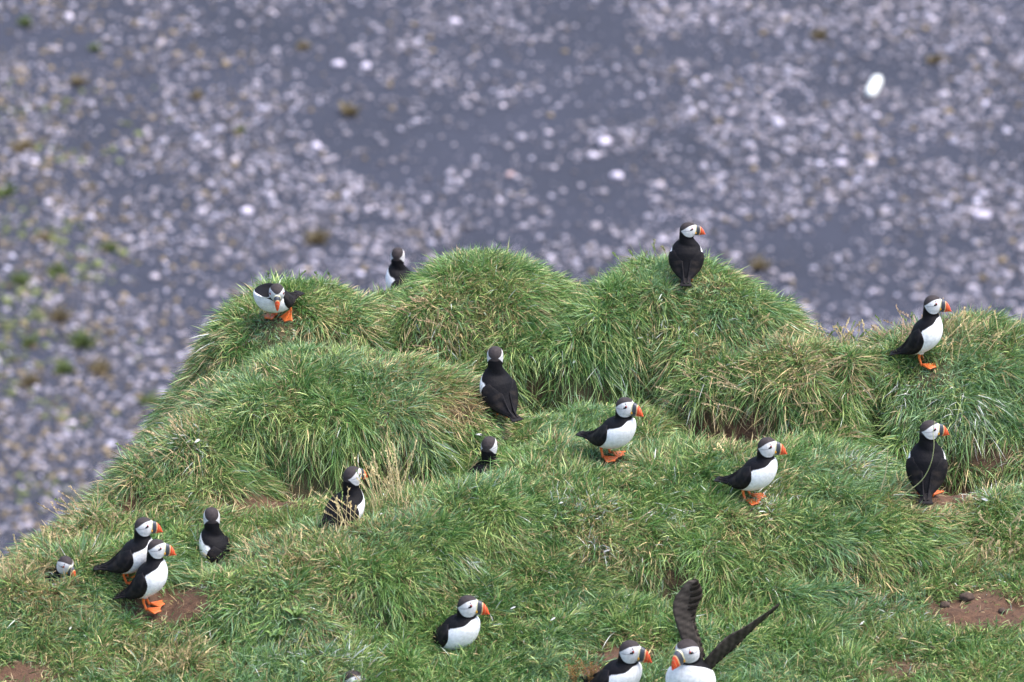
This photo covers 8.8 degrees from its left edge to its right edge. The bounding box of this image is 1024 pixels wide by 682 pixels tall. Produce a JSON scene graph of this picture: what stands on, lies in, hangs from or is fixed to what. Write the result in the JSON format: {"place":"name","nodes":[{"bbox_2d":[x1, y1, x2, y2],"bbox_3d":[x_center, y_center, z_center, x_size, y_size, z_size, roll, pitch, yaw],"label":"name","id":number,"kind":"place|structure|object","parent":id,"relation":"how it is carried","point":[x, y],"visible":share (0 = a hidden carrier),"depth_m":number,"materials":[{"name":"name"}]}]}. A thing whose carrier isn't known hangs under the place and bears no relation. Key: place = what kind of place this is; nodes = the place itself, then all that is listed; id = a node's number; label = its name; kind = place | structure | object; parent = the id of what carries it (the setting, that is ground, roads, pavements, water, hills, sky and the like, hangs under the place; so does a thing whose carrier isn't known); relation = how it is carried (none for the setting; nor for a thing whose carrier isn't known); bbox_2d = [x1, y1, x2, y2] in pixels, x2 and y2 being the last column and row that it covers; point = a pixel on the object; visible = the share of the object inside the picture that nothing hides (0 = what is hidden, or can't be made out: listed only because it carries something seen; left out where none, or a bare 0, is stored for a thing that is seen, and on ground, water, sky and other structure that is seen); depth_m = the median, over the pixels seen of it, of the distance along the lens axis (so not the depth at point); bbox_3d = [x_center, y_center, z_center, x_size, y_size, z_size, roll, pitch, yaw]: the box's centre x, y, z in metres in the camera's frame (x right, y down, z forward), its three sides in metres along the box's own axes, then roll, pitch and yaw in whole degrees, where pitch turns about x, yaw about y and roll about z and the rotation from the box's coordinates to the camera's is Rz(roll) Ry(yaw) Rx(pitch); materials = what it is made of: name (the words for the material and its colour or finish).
{"place":"outdoors","nodes":[
{"label":"outdoors","id":0,"kind":"place"},
{"bbox_2d":[0,0,1023,559],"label":"beach","id":1,"kind":"structure","parent":0,"point":[606,34],"depth_m":80.73,"materials":[{"name":"grey gravel"}]},
{"bbox_2d":[0,181,19,197],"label":"beach plant","id":2,"kind":"object","parent":1,"relation":"on","point":[6,191],"visible":1,"depth_m":79.29,"materials":[{"name":"green plant"}]},
{"bbox_2d":[6,268,35,285],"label":"beach plant","id":3,"kind":"object","parent":1,"relation":"on","point":[22,279],"visible":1,"depth_m":76.56,"materials":[{"name":"green plant"}]},
{"bbox_2d":[11,135,37,152],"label":"beach plant","id":4,"kind":"object","parent":1,"relation":"on","point":[17,145],"visible":1,"depth_m":80.69,"materials":[{"name":"brown plant"}]},
{"bbox_2d":[17,13,33,26],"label":"beach plant","id":5,"kind":"object","parent":1,"relation":"on","point":[23,21],"visible":1,"depth_m":84.95,"materials":[{"name":"green plant"}]},
{"bbox_2d":[15,368,44,388],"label":"beach plant","id":6,"kind":"object","parent":1,"relation":"on","point":[27,381],"visible":1,"depth_m":73.75,"materials":[{"name":"brown plant"}]},
{"bbox_2d":[20,334,39,346],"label":"beach plant","id":7,"kind":"object","parent":1,"relation":"on","point":[28,341],"visible":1,"depth_m":74.84,"materials":[{"name":"green plant"}]},
{"bbox_2d":[34,229,54,241],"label":"beach plant","id":8,"kind":"object","parent":1,"relation":"on","point":[44,236],"visible":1,"depth_m":77.90,"materials":[{"name":"brown plant"}]},
{"bbox_2d":[46,260,68,276],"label":"beach plant","id":9,"kind":"object","parent":1,"relation":"on","point":[59,269],"visible":1,"depth_m":76.85,"materials":[{"name":"green plant"}]},
{"bbox_2d":[43,303,74,322],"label":"beach plant","id":10,"kind":"object","parent":1,"relation":"on","point":[57,316],"visible":1,"depth_m":75.55,"materials":[{"name":"brown plant"}]},
{"bbox_2d":[52,355,75,374],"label":"beach plant","id":11,"kind":"object","parent":1,"relation":"on","point":[64,367],"visible":1,"depth_m":74.11,"materials":[{"name":"green plant"}]},
{"bbox_2d":[68,74,89,85],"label":"beach plant","id":12,"kind":"object","parent":1,"relation":"on","point":[77,81],"visible":1,"depth_m":82.90,"materials":[{"name":"brown plant"}]},
{"bbox_2d":[64,328,101,348],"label":"beach plant","id":13,"kind":"object","parent":1,"relation":"on","point":[79,339],"visible":1,"depth_m":74.84,"materials":[{"name":"green plant"}]},
{"bbox_2d":[82,180,98,190],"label":"beach plant","id":14,"kind":"object","parent":1,"relation":"on","point":[92,186],"visible":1,"depth_m":79.42,"materials":[{"name":"plant"}]},
{"bbox_2d":[88,42,101,51],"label":"beach plant","id":15,"kind":"object","parent":1,"relation":"on","point":[95,46],"visible":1,"depth_m":84.07,"materials":[{"name":"green plant"}]},
{"bbox_2d":[85,354,113,375],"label":"beach plant","id":16,"kind":"object","parent":1,"relation":"on","point":[98,366],"visible":1,"depth_m":74.10,"materials":[{"name":"brown plant"}]},
{"bbox_2d":[101,241,117,252],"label":"beach plant","id":17,"kind":"object","parent":1,"relation":"on","point":[111,246],"visible":1,"depth_m":77.59,"materials":[{"name":"green plant"}]},
{"bbox_2d":[134,389,163,405],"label":"beach plant","id":18,"kind":"object","parent":1,"relation":"on","point":[146,401],"visible":0.69,"depth_m":73.23,"materials":[{"name":"green plant"}]},
{"bbox_2d":[187,88,206,98],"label":"beach plant","id":19,"kind":"object","parent":1,"relation":"on","point":[197,95],"visible":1,"depth_m":82.42,"materials":[{"name":"brown plant"}]},
{"bbox_2d":[234,125,245,133],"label":"beach plant","id":20,"kind":"object","parent":1,"relation":"on","point":[241,129],"visible":1,"depth_m":81.29,"materials":[{"name":"green plant"}]},
{"bbox_2d":[241,207,252,214],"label":"beach stone","id":21,"kind":"object","parent":1,"relation":"on","point":[246,210],"visible":1,"depth_m":78.68,"materials":[{"name":"white stone"}]},
{"bbox_2d":[295,41,310,49],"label":"beach plant","id":22,"kind":"object","parent":1,"relation":"on","point":[302,45],"visible":1,"depth_m":84.14,"materials":[{"name":"plant"}]},
{"bbox_2d":[310,142,320,149],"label":"beach stone","id":23,"kind":"object","parent":1,"relation":"on","point":[316,145],"visible":1,"depth_m":80.74,"materials":[{"name":"white stone"}]},
{"bbox_2d":[302,226,332,243],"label":"beach plant","id":24,"kind":"object","parent":1,"relation":"on","point":[318,236],"visible":1,"depth_m":77.84,"materials":[{"name":"brown plant"}]},
{"bbox_2d":[331,60,343,66],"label":"beach stone","id":25,"kind":"object","parent":1,"relation":"on","point":[337,63],"visible":1,"depth_m":83.50,"materials":[{"name":"white stone"}]},
{"bbox_2d":[338,101,360,116],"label":"beach plant","id":26,"kind":"object","parent":1,"relation":"on","point":[348,109],"visible":1,"depth_m":81.87,"materials":[{"name":"brown plant"}]},
{"bbox_2d":[361,62,370,68],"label":"beach stone","id":27,"kind":"object","parent":1,"relation":"on","point":[365,65],"visible":1,"depth_m":83.42,"materials":[{"name":"white stone"}]},
{"bbox_2d":[450,18,460,23],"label":"beach stone","id":28,"kind":"object","parent":1,"relation":"on","point":[457,21],"visible":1,"depth_m":85.01,"materials":[{"name":"white stone"}]},
{"bbox_2d":[506,171,513,176],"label":"beach stone","id":29,"kind":"object","parent":1,"relation":"on","point":[510,174],"visible":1,"depth_m":79.86,"materials":[{"name":"stone"}]},
{"bbox_2d":[610,172,622,179],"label":"beach stone","id":30,"kind":"object","parent":1,"relation":"on","point":[617,175],"visible":1,"depth_m":79.79,"materials":[{"name":"white stone"}]},
{"bbox_2d":[747,253,772,269],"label":"beach plant","id":31,"kind":"object","parent":1,"relation":"on","point":[758,265],"visible":1,"depth_m":77.04,"materials":[{"name":"brown plant"}]},
{"bbox_2d":[809,28,826,39],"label":"beach plant","id":32,"kind":"object","parent":1,"relation":"on","point":[821,34],"visible":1,"depth_m":84.48,"materials":[{"name":"plant"}]},
{"bbox_2d":[835,160,846,165],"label":"beach stone","id":33,"kind":"object","parent":1,"relation":"on","point":[841,162],"visible":1,"depth_m":80.21,"materials":[{"name":"white stone"}]},
{"bbox_2d":[865,75,881,97],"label":"float","id":34,"kind":"object","parent":1,"relation":"on","point":[874,86],"visible":1,"depth_m":82.47,"materials":[{"name":"white plastic"}]},
{"bbox_2d":[926,53,943,63],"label":"beach plant","id":35,"kind":"object","parent":1,"relation":"on","point":[936,59],"visible":1,"depth_m":83.64,"materials":[{"name":"brown plant"}]},
{"bbox_2d":[973,211,990,219],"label":"beach stone","id":36,"kind":"object","parent":1,"relation":"on","point":[980,215],"visible":1,"depth_m":78.53,"materials":[{"name":"white stone"}]},
{"bbox_2d":[0,236,1023,681],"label":"ground","id":37,"kind":"structure","parent":0,"point":[184,604],"depth_m":25.08,"materials":[{"name":"green plant"}]},
{"bbox_2d":[0,528,58,585],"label":"dry grass tuft","id":38,"kind":"object","parent":37,"relation":"on","point":[24,558],"visible":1,"depth_m":24.43,"materials":[{"name":"plant"}]},
{"bbox_2d":[45,556,75,585],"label":"puffin","id":39,"kind":"object","parent":37,"relation":"on","point":[66,562],"visible":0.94,"depth_m":24.37},
{"bbox_2d":[36,482,120,539],"bbox_3d":[-1.610,0.679,24.791,0.351,0.209,0.378,0,22,0],"label":"dry grass tuft","id":40,"kind":"object","parent":37,"relation":"on","point":[73,506],"visible":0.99,"depth_m":24.82,"materials":[{"name":"plant"}]},
{"bbox_2d":[93,517,162,584],"bbox_3d":[-1.403,0.763,24.325,0.257,0.259,0.144,2,22,6],"label":"puffin","id":41,"kind":"object","parent":37,"relation":"on","point":[130,556],"visible":1,"depth_m":24.28},
{"bbox_2d":[112,539,175,614],"bbox_3d":[-1.343,0.844,24.256,0.219,0.274,0.143,13,25,29],"label":"puffin","id":42,"kind":"object","parent":37,"relation":"on","point":[150,578],"visible":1,"depth_m":24.20},
{"bbox_2d":[115,412,191,484],"bbox_3d":[-1.343,0.414,25.053,0.303,0.226,0.244,0,22,0],"label":"dry grass tuft","id":43,"kind":"object","parent":37,"relation":"on","point":[155,442],"visible":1,"depth_m":25.06,"materials":[{"name":"plant"}]},
{"bbox_2d":[113,633,220,674],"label":"dry grass tuft","id":44,"kind":"object","parent":37,"relation":"on","point":[180,649],"visible":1,"depth_m":23.95,"materials":[{"name":"plant"}]},
{"bbox_2d":[199,507,231,563],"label":"puffin","id":45,"kind":"object","parent":37,"relation":"on","point":[213,543],"visible":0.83,"depth_m":24.60},
{"bbox_2d":[264,629,286,638],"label":"dock plant","id":46,"kind":"object","parent":37,"relation":"on","point":[277,634],"visible":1,"depth_m":24.04,"materials":[{"name":"green plant"}]},
{"bbox_2d":[253,283,304,321],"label":"puffin","id":47,"kind":"object","parent":37,"relation":"on","point":[275,299],"visible":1,"depth_m":25.70},
{"bbox_2d":[281,606,306,617],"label":"dock plant","id":48,"kind":"object","parent":37,"relation":"on","point":[297,614],"visible":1,"depth_m":24.09,"materials":[{"name":"green plant"}]},
{"bbox_2d":[266,270,339,303],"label":"dry grass tuft","id":49,"kind":"object","parent":37,"relation":"on","point":[313,283],"visible":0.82,"depth_m":26.06,"materials":[{"name":"plant"}]},
{"bbox_2d":[266,520,350,575],"bbox_3d":[-0.744,0.765,24.335,0.307,0.157,0.311,0,22,0],"label":"dry grass tuft","id":50,"kind":"object","parent":37,"relation":"on","point":[289,545],"visible":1,"depth_m":24.34,"materials":[{"name":"plant"}]},
{"bbox_2d":[310,486,360,529],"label":"dry grass tuft","id":51,"kind":"object","parent":37,"relation":"on","point":[338,506],"visible":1,"depth_m":24.52,"materials":[{"name":"plant"}]},
{"bbox_2d":[313,466,367,529],"bbox_3d":[-0.638,0.607,24.598,0.282,0.269,0.152,-20,29,-40],"label":"puffin","id":52,"kind":"object","parent":37,"relation":"on","point":[354,492],"visible":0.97,"depth_m":24.58},
{"bbox_2d":[342,670,367,681],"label":"puffin","id":53,"kind":"object","parent":37,"relation":"on","point":[353,677],"visible":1,"depth_m":23.86},
{"bbox_2d":[345,438,416,515],"bbox_3d":[-0.485,0.519,24.680,0.369,0.332,0.182,-18,28,-37],"label":"dry grass tuft","id":54,"kind":"object","parent":37,"relation":"on","point":[376,471],"visible":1,"depth_m":24.68,"materials":[{"name":"plant"}]},
{"bbox_2d":[386,247,412,289],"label":"puffin","id":55,"kind":"object","parent":37,"relation":"on","point":[397,267],"visible":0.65,"depth_m":28.50},
{"bbox_2d":[377,285,448,353],"bbox_3d":[-0.410,-0.038,25.805,0.329,0.316,0.258,-13,25,-29],"label":"dry grass tuft","id":56,"kind":"object","parent":37,"relation":"on","point":[415,301],"visible":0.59,"depth_m":25.83,"materials":[{"name":"plant"}]},
{"bbox_2d":[430,595,489,650],"bbox_3d":[-0.223,1.026,24.110,0.162,0.268,0.273,-17,27,-36],"label":"puffin","id":57,"kind":"object","parent":37,"relation":"on","point":[461,627],"visible":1,"depth_m":24.02},
{"bbox_2d":[467,436,499,476],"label":"puffin","id":58,"kind":"object","parent":37,"relation":"on","point":[489,444],"visible":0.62,"depth_m":25.07},
{"bbox_2d":[464,450,503,474],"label":"dry grass tuft","id":59,"kind":"object","parent":37,"relation":"on","point":[477,461],"visible":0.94,"depth_m":25.12,"materials":[{"name":"plant"}]},
{"bbox_2d":[480,346,523,421],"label":"puffin","id":60,"kind":"object","parent":37,"relation":"on","point":[499,390],"visible":1,"depth_m":25.32},
{"bbox_2d":[564,656,581,681],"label":"sorrel plant","id":61,"kind":"object","parent":37,"relation":"on","point":[573,677],"visible":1,"depth_m":23.83,"materials":[{"name":"plant"}]},
{"bbox_2d":[579,659,600,681],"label":"sorrel plant","id":62,"kind":"object","parent":37,"relation":"on","point":[591,672],"visible":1,"depth_m":23.83,"materials":[{"name":"plant"}]},
{"bbox_2d":[575,397,643,462],"bbox_3d":[0.366,0.317,24.952,0.284,0.256,0.153,14,26,31],"label":"puffin","id":63,"kind":"object","parent":37,"relation":"on","point":[618,430],"visible":1,"depth_m":24.88},
{"bbox_2d":[579,640,651,681],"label":"puffin","id":64,"kind":"object","parent":37,"relation":"on","point":[625,666],"visible":1,"depth_m":23.73},
{"bbox_2d":[612,238,669,281],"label":"dry grass tuft","id":65,"kind":"object","parent":37,"relation":"on","point":[631,253],"visible":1,"depth_m":26.01,"materials":[{"name":"plant"}]},
{"bbox_2d":[668,222,704,286],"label":"puffin","id":66,"kind":"object","parent":37,"relation":"on","point":[686,257],"visible":1,"depth_m":25.86},
{"bbox_2d":[654,348,763,436],"bbox_3d":[0.754,0.422,25.465,0.418,0.713,0.404,0,22,0],"label":"dry grass tuft","id":67,"kind":"object","parent":37,"relation":"on","point":[721,376],"visible":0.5,"depth_m":25.48,"materials":[{"name":"plant"}]},
{"bbox_2d":[665,579,778,681],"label":"puffin","id":68,"kind":"object","parent":37,"relation":"on","point":[689,663],"visible":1,"depth_m":23.63},
{"bbox_2d":[714,437,786,505],"bbox_3d":[0.880,0.468,24.624,0.274,0.258,0.153,9,24,22],"label":"puffin","id":69,"kind":"object","parent":37,"relation":"on","point":[758,471],"visible":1,"depth_m":24.56},
{"bbox_2d":[734,305,796,350],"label":"dry grass tuft","id":70,"kind":"object","parent":37,"relation":"on","point":[761,320],"visible":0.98,"depth_m":25.73,"materials":[{"name":"plant"}]},
{"bbox_2d":[775,351,884,439],"bbox_3d":[1.208,0.243,25.379,0.417,0.328,0.368,0,22,0],"label":"dry grass tuft","id":71,"kind":"object","parent":37,"relation":"on","point":[827,369],"visible":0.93,"depth_m":25.39,"materials":[{"name":"plant"}]},
{"bbox_2d":[816,318,878,346],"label":"dry grass tuft","id":72,"kind":"object","parent":37,"relation":"on","point":[850,332],"visible":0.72,"depth_m":25.92,"materials":[{"name":"plant"}]},
{"bbox_2d":[880,449,887,492],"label":"grass stem","id":73,"kind":"object","parent":37,"relation":"on","point":[885,472],"visible":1,"depth_m":24.72,"materials":[{"name":"plant"}]},
{"bbox_2d":[866,297,948,342],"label":"dry grass tuft","id":74,"kind":"object","parent":37,"relation":"on","point":[902,324],"visible":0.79,"depth_m":25.68,"materials":[{"name":"plant"}]},
{"bbox_2d":[889,295,950,369],"bbox_3d":[1.561,-0.048,25.475,0.221,0.285,0.147,15,26,33],"label":"puffin","id":75,"kind":"object","parent":37,"relation":"on","point":[925,335],"visible":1,"depth_m":25.41},
{"bbox_2d":[906,420,949,504],"bbox_3d":[1.546,0.455,24.788,0.160,0.300,0.196,2,22,4],"label":"puffin","id":76,"kind":"object","parent":37,"relation":"on","point":[918,461],"visible":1,"depth_m":24.78},
{"bbox_2d":[940,601,949,607],"bbox_3d":[1.583,0.964,24.333,0.038,0.030,0.034,0,22,0],"label":"soil clod","id":77,"kind":"object","parent":37,"relation":"on","point":[946,604],"visible":1,"depth_m":24.32,"materials":[{"name":"brown soil"}]},
{"bbox_2d":[959,592,974,602],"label":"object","id":78,"kind":"object","parent":37,"relation":"on","point":[967,596],"visible":1,"depth_m":24.36,"materials":[{"name":"grey stone"}]},
{"bbox_2d":[940,306,1019,364],"bbox_3d":[1.754,-0.026,25.570,0.275,0.167,0.318,17,27,35],"label":"dry grass tuft","id":79,"kind":"object","parent":37,"relation":"on","point":[980,322],"visible":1,"depth_m":25.57,"materials":[{"name":"plant"}]},
{"bbox_2d":[972,507,1023,561],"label":"dry grass tuft","id":80,"kind":"object","parent":37,"relation":"on","point":[1009,530],"visible":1,"depth_m":24.63,"materials":[{"name":"plant"}]},
{"bbox_2d":[998,608,1006,612],"bbox_3d":[1.790,0.984,24.300,0.031,0.022,0.025,0,22,0],"label":"soil clod","id":81,"kind":"object","parent":37,"relation":"on","point":[1000,610],"visible":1,"depth_m":24.29,"materials":[{"name":"brown soil"}]}
]}

